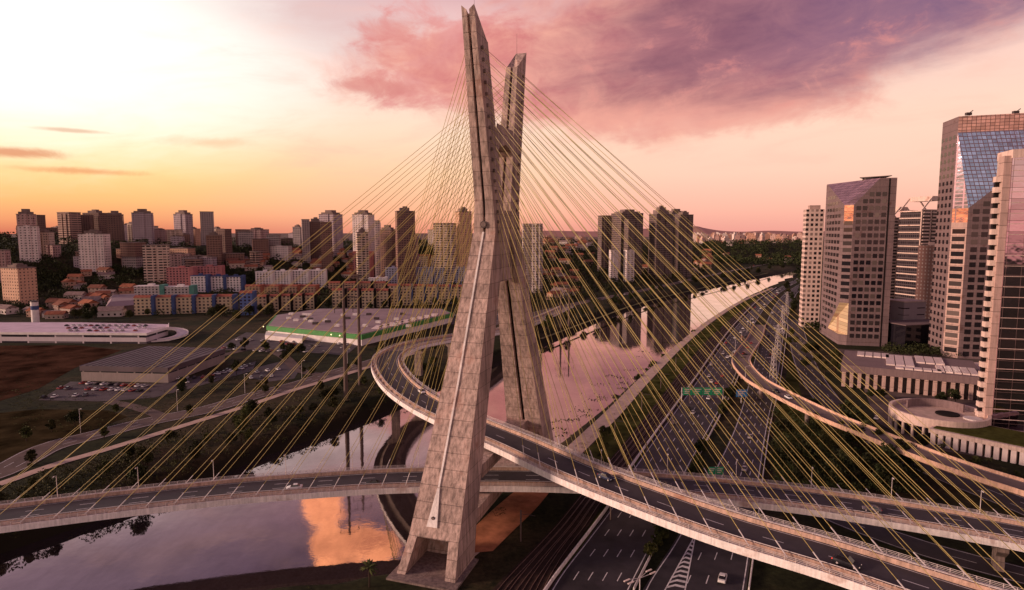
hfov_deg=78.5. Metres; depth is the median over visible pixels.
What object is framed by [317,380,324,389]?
tree
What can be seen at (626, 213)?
apartment tower
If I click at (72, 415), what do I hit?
tree
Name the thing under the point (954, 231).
window
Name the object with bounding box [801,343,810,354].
tree
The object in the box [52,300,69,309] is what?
house
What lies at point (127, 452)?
tree
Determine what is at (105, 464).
tree
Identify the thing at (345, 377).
power pole
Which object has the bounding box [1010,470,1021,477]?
tree
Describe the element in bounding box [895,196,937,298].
apartment tower
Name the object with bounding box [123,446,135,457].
tree
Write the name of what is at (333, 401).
tree
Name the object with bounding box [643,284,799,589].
expressway
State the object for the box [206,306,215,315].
tree
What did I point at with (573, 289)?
house
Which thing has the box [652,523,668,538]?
tree
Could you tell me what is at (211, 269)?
estate block
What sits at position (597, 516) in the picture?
grass verge
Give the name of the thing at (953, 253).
window
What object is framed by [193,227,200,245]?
apartment tower
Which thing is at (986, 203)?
window
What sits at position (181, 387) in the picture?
tree
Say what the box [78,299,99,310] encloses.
house
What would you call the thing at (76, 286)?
house
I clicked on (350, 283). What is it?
estate block
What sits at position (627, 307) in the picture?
bank track
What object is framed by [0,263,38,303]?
apartment tower
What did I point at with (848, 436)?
tree
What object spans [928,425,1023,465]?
pavilion wing
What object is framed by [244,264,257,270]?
house
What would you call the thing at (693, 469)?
tree
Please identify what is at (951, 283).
window
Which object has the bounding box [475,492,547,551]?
bare earth
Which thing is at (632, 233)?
apartment tower
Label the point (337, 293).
estate block
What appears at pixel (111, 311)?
house
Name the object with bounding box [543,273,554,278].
house
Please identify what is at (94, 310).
tree
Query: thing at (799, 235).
tower
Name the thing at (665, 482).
car
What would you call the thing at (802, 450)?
tree
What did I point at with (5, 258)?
apartment tower
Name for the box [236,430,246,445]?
palm tree
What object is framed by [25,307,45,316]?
house
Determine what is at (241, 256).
apartment tower
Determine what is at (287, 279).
estate block
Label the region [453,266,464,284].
estate block
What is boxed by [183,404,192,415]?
tree
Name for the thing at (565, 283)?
house
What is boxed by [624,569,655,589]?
median lamp
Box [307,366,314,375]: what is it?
tree
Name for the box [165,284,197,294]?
estate block
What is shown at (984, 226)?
window
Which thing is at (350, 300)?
estate block
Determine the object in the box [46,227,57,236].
apartment tower
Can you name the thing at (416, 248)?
apartment tower
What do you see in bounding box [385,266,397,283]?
estate block
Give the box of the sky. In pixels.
[0,0,1023,233]
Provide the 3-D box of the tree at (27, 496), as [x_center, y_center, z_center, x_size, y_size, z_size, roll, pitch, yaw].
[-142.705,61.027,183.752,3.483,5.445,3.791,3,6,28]
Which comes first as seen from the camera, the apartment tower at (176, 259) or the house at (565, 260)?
the apartment tower at (176, 259)
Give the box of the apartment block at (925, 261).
[915,242,934,318]
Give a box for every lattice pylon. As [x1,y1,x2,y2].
[767,347,780,382]
[774,324,782,359]
[779,306,787,333]
[785,291,790,313]
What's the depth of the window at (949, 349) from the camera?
409.67 m
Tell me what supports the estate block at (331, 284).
on the ground
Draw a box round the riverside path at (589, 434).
[474,288,772,556]
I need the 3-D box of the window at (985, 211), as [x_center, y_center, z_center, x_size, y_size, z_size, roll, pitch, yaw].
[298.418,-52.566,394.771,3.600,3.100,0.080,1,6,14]
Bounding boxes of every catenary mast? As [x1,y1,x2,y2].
[520,510,533,541]
[636,443,646,466]
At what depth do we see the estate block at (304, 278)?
863.86 m
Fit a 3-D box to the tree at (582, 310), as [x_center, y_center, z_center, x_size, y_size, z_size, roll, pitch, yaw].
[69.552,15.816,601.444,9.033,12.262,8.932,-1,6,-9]
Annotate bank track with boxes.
[540,273,765,338]
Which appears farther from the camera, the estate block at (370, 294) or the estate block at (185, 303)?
the estate block at (370, 294)
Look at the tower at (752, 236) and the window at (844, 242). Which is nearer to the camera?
the window at (844, 242)
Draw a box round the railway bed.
[493,295,764,589]
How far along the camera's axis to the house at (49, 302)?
650.93 m
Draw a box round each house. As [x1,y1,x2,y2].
[0,304,19,314]
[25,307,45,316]
[41,310,60,317]
[44,311,68,318]
[45,298,64,308]
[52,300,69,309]
[54,299,78,304]
[59,304,82,313]
[61,279,76,288]
[63,291,86,298]
[66,274,84,280]
[73,284,83,289]
[76,280,86,284]
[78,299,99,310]
[80,269,91,276]
[82,296,100,298]
[84,292,108,295]
[86,298,105,305]
[87,284,107,292]
[95,290,110,295]
[96,267,114,274]
[97,306,126,316]
[98,272,114,279]
[99,289,118,295]
[101,295,110,302]
[118,287,133,293]
[119,283,136,287]
[226,258,239,265]
[228,260,244,268]
[244,259,249,264]
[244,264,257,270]
[254,260,265,266]
[263,265,272,269]
[292,250,301,253]
[292,254,301,259]
[292,261,301,266]
[309,261,321,266]
[341,258,349,262]
[341,271,355,279]
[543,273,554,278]
[545,250,554,255]
[546,290,562,299]
[551,267,561,274]
[551,289,568,296]
[553,282,568,287]
[559,240,568,243]
[559,258,570,263]
[563,288,578,295]
[565,244,577,249]
[566,276,576,282]
[578,244,587,250]
[583,259,593,265]
[699,262,711,268]
[702,257,712,261]
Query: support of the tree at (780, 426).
on the grass verge at (792, 383)
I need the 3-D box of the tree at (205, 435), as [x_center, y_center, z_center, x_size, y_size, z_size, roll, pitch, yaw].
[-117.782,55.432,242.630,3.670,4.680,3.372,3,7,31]
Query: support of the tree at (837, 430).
on the ground
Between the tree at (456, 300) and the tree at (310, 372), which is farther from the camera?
the tree at (456, 300)
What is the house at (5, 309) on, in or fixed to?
on the ground
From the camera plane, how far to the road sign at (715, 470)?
204.39 m
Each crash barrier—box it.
[543,287,775,589]
[633,375,738,589]
[748,327,787,589]
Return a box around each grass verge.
[559,442,651,575]
[582,296,759,464]
[773,350,846,492]
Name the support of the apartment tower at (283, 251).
on the ground
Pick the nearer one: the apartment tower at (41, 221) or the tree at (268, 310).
the tree at (268, 310)
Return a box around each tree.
[0,492,6,502]
[18,425,32,440]
[19,494,32,501]
[24,449,37,461]
[27,477,38,489]
[44,489,58,498]
[45,419,56,431]
[55,476,65,490]
[62,408,84,426]
[70,309,77,319]
[75,309,82,316]
[81,303,90,311]
[81,311,93,321]
[89,306,97,318]
[97,460,111,474]
[98,426,109,438]
[111,403,119,412]
[120,444,134,457]
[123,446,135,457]
[124,309,133,319]
[126,462,149,481]
[134,446,148,463]
[141,451,153,465]
[144,308,150,316]
[161,430,177,439]
[171,447,182,459]
[176,383,186,393]
[177,377,187,384]
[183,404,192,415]
[186,447,200,461]
[188,440,202,458]
[203,432,211,443]
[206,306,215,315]
[208,375,215,382]
[214,304,220,315]
[223,432,238,444]
[227,342,235,350]
[230,359,240,374]
[232,309,239,320]
[233,412,249,437]
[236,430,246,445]
[240,337,248,348]
[240,403,252,414]
[244,305,253,312]
[244,398,258,418]
[244,428,255,441]
[257,304,263,315]
[261,385,268,391]
[262,306,275,317]
[262,377,268,384]
[264,407,272,416]
[265,413,277,426]
[279,342,285,348]
[279,351,288,361]
[283,343,296,356]
[287,346,294,354]
[298,343,305,351]
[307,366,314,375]
[308,402,318,412]
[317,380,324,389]
[317,388,334,401]
[324,299,330,308]
[328,396,337,409]
[329,385,340,394]
[339,377,348,386]
[360,376,367,385]
[360,558,377,587]
[374,343,383,350]
[375,387,383,395]
[423,362,427,373]
[429,356,436,365]
[452,296,458,306]
[546,314,553,323]
[563,310,571,319]
[580,306,588,316]
[593,298,600,314]
[597,425,607,439]
[606,427,611,435]
[612,293,617,304]
[643,541,657,557]
[650,530,661,542]
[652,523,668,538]
[687,463,698,475]
[689,453,706,470]
[693,437,707,453]
[717,407,724,414]
[718,399,731,414]
[720,387,733,399]
[768,445,794,466]
[771,418,792,434]
[772,447,797,464]
[783,281,790,288]
[785,337,792,346]
[788,438,822,464]
[789,302,797,317]
[790,297,798,306]
[791,460,810,485]
[800,356,811,369]
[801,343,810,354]
[808,398,821,405]
[810,342,820,353]
[810,412,822,431]
[812,353,821,366]
[817,459,849,486]
[819,360,829,374]
[819,427,838,450]
[826,450,856,482]
[830,357,839,370]
[831,349,840,357]
[831,449,841,458]
[834,420,843,439]
[836,360,841,375]
[838,398,853,418]
[839,423,865,447]
[839,444,858,464]
[849,405,867,421]
[855,452,880,482]
[858,451,882,475]
[860,419,875,444]
[866,388,874,397]
[869,428,883,445]
[870,463,884,490]
[873,459,909,491]
[874,442,901,464]
[875,389,882,399]
[895,439,903,461]
[901,444,915,464]
[915,434,929,445]
[939,392,947,399]
[947,388,952,400]
[951,389,961,401]
[968,455,983,464]
[999,467,1007,472]
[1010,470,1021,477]
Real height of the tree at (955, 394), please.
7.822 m
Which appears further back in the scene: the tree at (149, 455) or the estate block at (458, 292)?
the estate block at (458, 292)
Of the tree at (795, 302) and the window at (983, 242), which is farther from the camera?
the tree at (795, 302)
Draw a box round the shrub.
[652,538,663,545]
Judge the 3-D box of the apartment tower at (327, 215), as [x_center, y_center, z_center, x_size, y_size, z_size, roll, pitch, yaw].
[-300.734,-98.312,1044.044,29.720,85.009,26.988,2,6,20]
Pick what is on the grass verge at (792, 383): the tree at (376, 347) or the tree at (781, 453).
the tree at (781, 453)
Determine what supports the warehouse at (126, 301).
on the ground
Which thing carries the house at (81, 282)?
on the ground
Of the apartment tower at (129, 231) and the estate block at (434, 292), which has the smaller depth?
the estate block at (434, 292)
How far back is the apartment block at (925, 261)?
557.39 m
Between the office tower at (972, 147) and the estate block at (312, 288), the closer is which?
the office tower at (972, 147)
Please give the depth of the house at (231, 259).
917.02 m
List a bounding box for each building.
[0,322,188,343]
[841,350,979,399]
[887,319,929,349]
[889,299,926,320]
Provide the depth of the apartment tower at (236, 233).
1119.63 m
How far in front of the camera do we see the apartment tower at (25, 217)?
827.07 m
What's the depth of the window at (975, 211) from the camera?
396.00 m
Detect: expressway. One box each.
[551,279,798,589]
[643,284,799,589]
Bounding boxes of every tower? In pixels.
[0,250,10,282]
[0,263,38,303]
[16,209,36,257]
[17,225,41,261]
[30,300,39,321]
[36,215,45,229]
[40,229,54,256]
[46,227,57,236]
[46,245,60,257]
[57,212,81,243]
[73,256,79,267]
[77,229,111,271]
[81,215,93,232]
[82,209,107,232]
[106,211,124,243]
[116,248,120,257]
[120,242,145,264]
[122,256,142,269]
[124,224,127,241]
[125,222,132,241]
[131,209,154,244]
[142,244,170,282]
[154,228,166,244]
[166,229,181,242]
[170,235,184,245]
[170,247,195,254]
[170,253,190,266]
[173,210,193,245]
[176,233,189,245]
[181,255,197,265]
[185,258,202,266]
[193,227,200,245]
[199,211,213,244]
[199,256,216,265]
[206,231,222,264]
[216,229,231,252]
[222,253,225,264]
[225,253,244,259]
[235,229,245,245]
[237,230,253,246]
[246,227,268,237]
[249,251,262,267]
[252,238,268,252]
[266,235,280,252]
[270,245,291,260]
[281,238,292,244]
[293,224,301,246]
[301,219,310,262]
[309,217,323,258]
[318,210,342,256]
[320,222,332,272]
[352,210,374,253]
[355,227,368,280]
[374,220,380,276]
[380,225,395,276]
[386,4,554,589]
[395,206,415,286]
[415,235,418,275]
[428,230,433,247]
[433,223,455,284]
[455,207,471,272]
[522,223,530,289]
[531,223,542,292]
[597,215,610,272]
[609,249,618,281]
[611,209,643,274]
[623,249,634,281]
[624,219,642,274]
[648,205,672,278]
[669,209,680,269]
[673,211,693,276]
[749,233,755,242]
[770,234,776,240]
[775,234,781,240]
[797,232,802,239]
[798,205,824,327]
[819,175,896,345]
[890,207,908,298]
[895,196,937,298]
[928,108,1023,358]
[975,149,1023,431]
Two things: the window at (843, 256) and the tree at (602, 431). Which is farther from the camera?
the window at (843, 256)
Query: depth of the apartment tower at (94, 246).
832.33 m
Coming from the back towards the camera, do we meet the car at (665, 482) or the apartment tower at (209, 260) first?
the apartment tower at (209, 260)
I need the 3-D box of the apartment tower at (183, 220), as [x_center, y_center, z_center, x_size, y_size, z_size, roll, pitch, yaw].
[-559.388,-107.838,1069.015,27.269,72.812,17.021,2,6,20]
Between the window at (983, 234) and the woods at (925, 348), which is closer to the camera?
the window at (983, 234)
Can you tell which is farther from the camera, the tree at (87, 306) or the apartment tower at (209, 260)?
the apartment tower at (209, 260)
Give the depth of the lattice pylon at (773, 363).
320.48 m
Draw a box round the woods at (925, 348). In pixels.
[881,341,961,356]
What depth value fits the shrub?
163.49 m
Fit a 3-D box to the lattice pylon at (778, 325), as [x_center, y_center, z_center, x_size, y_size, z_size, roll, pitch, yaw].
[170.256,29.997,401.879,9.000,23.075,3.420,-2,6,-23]
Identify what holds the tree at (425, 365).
on the ground
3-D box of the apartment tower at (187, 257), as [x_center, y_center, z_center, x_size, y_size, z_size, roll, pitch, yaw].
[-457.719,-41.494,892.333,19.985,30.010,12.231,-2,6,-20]
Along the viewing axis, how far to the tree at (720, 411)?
278.85 m
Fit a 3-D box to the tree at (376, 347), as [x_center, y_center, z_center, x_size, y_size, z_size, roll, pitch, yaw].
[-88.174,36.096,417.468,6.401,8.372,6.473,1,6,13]
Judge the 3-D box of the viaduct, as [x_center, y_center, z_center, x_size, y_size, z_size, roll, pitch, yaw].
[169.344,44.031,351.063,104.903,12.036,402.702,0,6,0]
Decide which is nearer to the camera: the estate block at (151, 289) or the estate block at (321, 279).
the estate block at (151, 289)
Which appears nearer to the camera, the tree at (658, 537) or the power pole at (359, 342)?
the tree at (658, 537)
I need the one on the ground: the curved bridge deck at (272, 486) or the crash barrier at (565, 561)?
the crash barrier at (565, 561)
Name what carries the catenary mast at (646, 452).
on the ground
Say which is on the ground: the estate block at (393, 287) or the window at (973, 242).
the estate block at (393, 287)
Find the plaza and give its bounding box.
[832,348,1001,459]
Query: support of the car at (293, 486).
on the curved bridge deck at (272, 486)
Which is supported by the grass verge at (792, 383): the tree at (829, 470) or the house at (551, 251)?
the tree at (829, 470)
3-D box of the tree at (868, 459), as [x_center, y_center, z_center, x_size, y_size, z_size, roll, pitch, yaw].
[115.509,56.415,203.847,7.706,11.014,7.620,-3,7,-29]
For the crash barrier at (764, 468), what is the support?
on the ground
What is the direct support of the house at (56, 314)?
on the ground
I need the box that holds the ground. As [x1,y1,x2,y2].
[0,233,1023,589]
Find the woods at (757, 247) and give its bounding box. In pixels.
[700,238,801,265]
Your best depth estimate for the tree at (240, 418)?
247.91 m
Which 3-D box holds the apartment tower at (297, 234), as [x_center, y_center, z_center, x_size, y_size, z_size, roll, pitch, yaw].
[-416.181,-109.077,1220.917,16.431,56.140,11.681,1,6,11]
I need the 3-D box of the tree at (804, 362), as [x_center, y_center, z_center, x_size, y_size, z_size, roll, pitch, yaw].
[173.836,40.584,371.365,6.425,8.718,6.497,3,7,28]
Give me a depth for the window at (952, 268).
404.69 m
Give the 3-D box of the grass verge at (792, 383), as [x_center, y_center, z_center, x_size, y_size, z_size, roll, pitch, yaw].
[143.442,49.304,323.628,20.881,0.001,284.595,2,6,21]
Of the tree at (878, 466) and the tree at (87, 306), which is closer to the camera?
the tree at (878, 466)
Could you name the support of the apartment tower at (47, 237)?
on the ground
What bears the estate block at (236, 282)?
on the ground
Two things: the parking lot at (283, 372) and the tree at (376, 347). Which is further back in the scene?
the tree at (376, 347)
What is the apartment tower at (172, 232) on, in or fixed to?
on the ground
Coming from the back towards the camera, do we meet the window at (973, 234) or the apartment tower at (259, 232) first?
the apartment tower at (259, 232)
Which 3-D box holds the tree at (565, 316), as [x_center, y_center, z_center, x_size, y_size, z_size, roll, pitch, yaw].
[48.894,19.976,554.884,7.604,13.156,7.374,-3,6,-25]
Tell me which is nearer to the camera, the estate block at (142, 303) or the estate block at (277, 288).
the estate block at (142, 303)
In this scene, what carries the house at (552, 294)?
on the ground
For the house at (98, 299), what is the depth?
689.53 m
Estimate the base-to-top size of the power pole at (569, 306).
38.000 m
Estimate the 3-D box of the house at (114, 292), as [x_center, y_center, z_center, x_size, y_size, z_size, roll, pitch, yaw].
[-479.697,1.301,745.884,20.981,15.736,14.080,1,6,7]
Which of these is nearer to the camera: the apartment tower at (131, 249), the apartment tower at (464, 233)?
the apartment tower at (131, 249)
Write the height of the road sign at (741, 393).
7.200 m
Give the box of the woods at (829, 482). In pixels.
[768,407,925,495]
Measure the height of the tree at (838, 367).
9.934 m
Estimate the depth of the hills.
9235.58 m
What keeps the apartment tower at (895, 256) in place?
on the ground
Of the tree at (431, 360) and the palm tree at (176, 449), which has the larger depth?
the tree at (431, 360)
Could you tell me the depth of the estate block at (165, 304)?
621.06 m
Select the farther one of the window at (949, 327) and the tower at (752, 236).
the tower at (752, 236)
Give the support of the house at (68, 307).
on the ground
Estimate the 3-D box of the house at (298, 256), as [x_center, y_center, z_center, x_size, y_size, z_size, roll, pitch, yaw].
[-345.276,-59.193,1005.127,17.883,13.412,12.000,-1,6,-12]
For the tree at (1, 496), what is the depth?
185.03 m
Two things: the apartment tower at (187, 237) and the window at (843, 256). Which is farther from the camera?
the apartment tower at (187, 237)
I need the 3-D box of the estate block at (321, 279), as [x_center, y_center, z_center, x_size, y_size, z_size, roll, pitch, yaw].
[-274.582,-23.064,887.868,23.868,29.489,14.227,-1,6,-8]
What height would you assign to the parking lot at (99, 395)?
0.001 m
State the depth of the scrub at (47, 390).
314.51 m
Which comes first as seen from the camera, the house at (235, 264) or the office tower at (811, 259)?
the office tower at (811, 259)
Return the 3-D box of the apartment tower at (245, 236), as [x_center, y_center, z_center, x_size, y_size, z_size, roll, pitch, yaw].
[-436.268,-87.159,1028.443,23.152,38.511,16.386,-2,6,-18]
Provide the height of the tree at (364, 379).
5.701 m
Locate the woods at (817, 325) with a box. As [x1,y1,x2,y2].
[794,240,823,330]
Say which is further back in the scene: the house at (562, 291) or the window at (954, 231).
the house at (562, 291)
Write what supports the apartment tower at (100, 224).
on the ground
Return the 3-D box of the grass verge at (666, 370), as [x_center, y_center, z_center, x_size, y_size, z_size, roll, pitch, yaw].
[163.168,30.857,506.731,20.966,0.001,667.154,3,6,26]
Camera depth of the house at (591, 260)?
1217.36 m
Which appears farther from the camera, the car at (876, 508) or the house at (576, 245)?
the house at (576, 245)
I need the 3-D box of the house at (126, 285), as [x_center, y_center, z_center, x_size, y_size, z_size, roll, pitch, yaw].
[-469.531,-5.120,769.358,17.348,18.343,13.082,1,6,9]
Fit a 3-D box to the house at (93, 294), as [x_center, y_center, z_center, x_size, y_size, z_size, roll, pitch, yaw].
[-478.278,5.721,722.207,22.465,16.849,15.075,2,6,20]
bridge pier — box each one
[413,348,425,375]
[991,546,1008,571]
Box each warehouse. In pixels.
[79,346,224,382]
[106,294,135,311]
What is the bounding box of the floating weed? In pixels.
[552,332,679,436]
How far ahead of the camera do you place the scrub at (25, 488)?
217.66 m
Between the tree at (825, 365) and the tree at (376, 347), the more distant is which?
the tree at (376, 347)
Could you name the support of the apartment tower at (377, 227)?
on the ground
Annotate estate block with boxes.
[133,283,167,294]
[133,295,156,314]
[155,294,177,313]
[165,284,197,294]
[166,266,196,285]
[176,294,196,313]
[190,273,210,292]
[196,294,216,312]
[197,264,224,274]
[210,274,227,291]
[216,294,238,311]
[226,274,245,291]
[239,290,256,314]
[244,284,264,293]
[255,270,273,283]
[257,294,269,311]
[264,284,282,293]
[269,294,281,310]
[273,269,291,283]
[281,293,292,310]
[282,284,300,293]
[292,269,309,283]
[293,293,304,309]
[300,284,319,294]
[305,293,316,308]
[310,268,326,286]
[328,281,342,292]
[332,288,346,308]
[344,281,356,287]
[347,288,361,307]
[352,251,374,276]
[359,281,372,287]
[361,288,376,307]
[368,276,387,280]
[373,281,387,288]
[376,288,390,306]
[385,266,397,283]
[387,283,399,305]
[400,284,412,304]
[413,284,425,304]
[417,266,432,283]
[418,254,429,266]
[426,284,438,304]
[433,267,443,283]
[439,284,450,303]
[451,285,462,302]
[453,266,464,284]
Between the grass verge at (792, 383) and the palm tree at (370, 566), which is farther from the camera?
the grass verge at (792, 383)
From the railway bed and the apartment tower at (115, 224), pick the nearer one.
the railway bed
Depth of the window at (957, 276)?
404.50 m
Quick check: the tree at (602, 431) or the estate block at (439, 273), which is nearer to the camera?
the tree at (602, 431)
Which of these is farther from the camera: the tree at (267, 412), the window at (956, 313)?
the window at (956, 313)
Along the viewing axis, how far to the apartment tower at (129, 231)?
1033.98 m
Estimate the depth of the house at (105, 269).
823.24 m
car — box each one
[286,483,302,489]
[365,479,380,484]
[597,472,614,480]
[658,480,671,486]
[718,572,726,583]
[741,465,747,471]
[832,552,861,569]
[862,504,881,512]
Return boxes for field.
[0,345,120,400]
[0,409,126,460]
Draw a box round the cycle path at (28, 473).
[0,353,413,484]
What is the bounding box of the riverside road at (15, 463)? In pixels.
[0,264,765,478]
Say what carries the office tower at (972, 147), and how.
on the ground
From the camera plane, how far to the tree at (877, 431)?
230.04 m
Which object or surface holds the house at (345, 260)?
on the ground
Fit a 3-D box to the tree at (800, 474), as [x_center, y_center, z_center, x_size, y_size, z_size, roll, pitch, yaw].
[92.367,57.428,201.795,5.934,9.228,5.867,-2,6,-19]
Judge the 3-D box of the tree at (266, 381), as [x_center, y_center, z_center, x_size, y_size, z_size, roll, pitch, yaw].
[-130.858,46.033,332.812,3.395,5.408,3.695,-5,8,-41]
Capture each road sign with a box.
[681,387,723,400]
[708,466,723,476]
[736,389,746,402]
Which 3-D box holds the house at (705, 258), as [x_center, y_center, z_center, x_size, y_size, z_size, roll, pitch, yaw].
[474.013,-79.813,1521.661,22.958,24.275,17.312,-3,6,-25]
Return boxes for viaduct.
[731,323,1023,496]
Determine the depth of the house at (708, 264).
1347.61 m
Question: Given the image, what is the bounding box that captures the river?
[0,270,799,589]
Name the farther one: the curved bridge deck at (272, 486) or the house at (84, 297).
the house at (84, 297)
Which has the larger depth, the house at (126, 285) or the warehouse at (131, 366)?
the house at (126, 285)
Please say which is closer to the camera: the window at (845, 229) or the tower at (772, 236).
the window at (845, 229)
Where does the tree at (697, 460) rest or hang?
on the ground
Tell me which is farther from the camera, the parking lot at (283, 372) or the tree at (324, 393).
the parking lot at (283, 372)
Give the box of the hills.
[520,226,823,236]
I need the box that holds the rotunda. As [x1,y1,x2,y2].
[888,398,991,438]
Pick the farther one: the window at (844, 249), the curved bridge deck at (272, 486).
the window at (844, 249)
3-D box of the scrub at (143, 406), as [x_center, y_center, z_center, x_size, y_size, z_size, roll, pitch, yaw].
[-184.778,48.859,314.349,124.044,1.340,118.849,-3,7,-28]
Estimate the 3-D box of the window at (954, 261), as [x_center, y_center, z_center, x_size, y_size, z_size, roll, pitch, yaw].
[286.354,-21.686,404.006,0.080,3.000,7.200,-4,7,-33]
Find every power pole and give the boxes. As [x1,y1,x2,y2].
[332,283,354,400]
[347,274,366,384]
[555,290,565,327]
[566,286,573,326]
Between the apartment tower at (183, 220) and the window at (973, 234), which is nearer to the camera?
the window at (973, 234)
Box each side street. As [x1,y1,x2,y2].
[787,319,1023,515]
[800,485,1023,583]
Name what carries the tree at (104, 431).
on the ground
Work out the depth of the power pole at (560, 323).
535.89 m
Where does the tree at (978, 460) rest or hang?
on the ground
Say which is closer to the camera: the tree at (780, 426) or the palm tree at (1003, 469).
the palm tree at (1003, 469)
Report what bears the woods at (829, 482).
on the ground
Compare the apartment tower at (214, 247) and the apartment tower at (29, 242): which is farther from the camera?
the apartment tower at (214, 247)
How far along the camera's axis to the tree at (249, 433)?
243.23 m
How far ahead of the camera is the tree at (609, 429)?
250.96 m
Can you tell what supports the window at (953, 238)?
in the office tower at (972, 147)
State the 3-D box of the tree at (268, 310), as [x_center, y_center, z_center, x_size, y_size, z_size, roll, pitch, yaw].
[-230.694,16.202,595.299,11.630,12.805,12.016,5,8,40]
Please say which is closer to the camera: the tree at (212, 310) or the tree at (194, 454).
the tree at (194, 454)
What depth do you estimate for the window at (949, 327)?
408.47 m
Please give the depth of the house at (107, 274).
817.47 m
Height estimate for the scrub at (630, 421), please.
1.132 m
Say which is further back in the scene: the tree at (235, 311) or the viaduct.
the tree at (235, 311)
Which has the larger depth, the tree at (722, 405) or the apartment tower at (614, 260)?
the apartment tower at (614, 260)
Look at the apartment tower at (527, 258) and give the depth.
848.98 m
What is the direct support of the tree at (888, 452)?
on the ground
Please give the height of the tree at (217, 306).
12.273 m
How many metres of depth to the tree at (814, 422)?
254.92 m
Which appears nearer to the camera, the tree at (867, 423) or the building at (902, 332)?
the tree at (867, 423)
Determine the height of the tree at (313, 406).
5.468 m
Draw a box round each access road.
[103,400,169,422]
[225,347,336,376]
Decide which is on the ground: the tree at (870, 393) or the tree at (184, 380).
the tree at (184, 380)
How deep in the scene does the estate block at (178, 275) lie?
802.76 m
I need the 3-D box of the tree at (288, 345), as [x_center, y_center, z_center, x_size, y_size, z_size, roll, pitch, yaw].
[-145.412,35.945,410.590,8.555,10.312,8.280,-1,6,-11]
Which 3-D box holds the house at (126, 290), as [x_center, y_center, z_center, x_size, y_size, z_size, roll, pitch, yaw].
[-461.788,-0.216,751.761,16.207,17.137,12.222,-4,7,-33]
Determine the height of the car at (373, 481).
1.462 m
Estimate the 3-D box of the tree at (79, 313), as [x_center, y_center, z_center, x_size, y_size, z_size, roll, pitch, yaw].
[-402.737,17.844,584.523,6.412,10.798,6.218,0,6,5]
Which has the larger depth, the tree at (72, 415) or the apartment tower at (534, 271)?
the apartment tower at (534, 271)
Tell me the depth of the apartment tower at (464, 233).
951.32 m
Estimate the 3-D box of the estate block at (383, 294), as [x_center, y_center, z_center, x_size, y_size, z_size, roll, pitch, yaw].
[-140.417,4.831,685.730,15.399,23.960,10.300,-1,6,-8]
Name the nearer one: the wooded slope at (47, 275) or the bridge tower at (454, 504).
the bridge tower at (454, 504)
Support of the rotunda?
on the ground
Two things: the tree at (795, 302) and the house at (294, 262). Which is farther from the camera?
the house at (294, 262)
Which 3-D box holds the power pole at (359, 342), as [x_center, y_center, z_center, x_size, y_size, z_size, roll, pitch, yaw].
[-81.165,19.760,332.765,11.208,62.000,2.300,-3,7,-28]
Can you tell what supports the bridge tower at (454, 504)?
on the ground
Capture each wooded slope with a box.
[0,230,462,316]
[497,237,783,309]
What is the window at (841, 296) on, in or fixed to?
in the office tower at (857, 255)
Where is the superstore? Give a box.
[263,309,452,345]
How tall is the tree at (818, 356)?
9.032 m
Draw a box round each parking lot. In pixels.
[39,361,255,400]
[217,332,357,354]
[247,361,297,381]
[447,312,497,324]
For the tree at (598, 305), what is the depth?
627.88 m
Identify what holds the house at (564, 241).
on the ground
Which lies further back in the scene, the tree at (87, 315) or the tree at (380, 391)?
the tree at (87, 315)
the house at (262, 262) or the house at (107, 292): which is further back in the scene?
the house at (262, 262)
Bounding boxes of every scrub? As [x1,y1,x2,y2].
[0,346,122,406]
[0,376,386,537]
[11,368,264,431]
[537,268,765,330]
[574,306,742,464]
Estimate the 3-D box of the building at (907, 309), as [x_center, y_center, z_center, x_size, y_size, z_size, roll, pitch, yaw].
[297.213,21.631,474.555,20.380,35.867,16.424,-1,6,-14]
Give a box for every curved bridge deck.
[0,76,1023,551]
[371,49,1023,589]
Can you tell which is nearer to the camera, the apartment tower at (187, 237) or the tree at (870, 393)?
the tree at (870, 393)
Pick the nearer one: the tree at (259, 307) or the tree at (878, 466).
the tree at (878, 466)
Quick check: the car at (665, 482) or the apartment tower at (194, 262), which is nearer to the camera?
the car at (665, 482)
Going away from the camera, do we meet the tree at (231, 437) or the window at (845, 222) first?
the tree at (231, 437)
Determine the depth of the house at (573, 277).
992.94 m
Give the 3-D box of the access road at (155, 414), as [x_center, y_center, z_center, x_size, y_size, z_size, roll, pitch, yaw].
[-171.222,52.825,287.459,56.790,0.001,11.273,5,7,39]
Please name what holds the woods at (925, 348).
on the ground
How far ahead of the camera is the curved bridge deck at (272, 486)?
173.25 m
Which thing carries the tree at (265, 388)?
on the ground
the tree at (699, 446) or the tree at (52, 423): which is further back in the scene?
the tree at (52, 423)
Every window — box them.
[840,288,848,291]
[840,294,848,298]
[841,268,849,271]
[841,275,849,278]
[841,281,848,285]
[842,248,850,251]
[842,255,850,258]
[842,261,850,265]
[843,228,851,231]
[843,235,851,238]
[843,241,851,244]
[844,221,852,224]
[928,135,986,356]
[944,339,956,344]
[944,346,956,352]
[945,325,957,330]
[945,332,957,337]
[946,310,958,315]
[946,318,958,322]
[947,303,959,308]
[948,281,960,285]
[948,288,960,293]
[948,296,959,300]
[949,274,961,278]
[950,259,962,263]
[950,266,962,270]
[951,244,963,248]
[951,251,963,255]
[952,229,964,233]
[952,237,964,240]
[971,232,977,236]
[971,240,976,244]
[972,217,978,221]
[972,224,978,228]
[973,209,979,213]
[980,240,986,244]
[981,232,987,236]
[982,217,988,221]
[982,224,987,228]
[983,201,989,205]
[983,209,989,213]
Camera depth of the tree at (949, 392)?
302.75 m

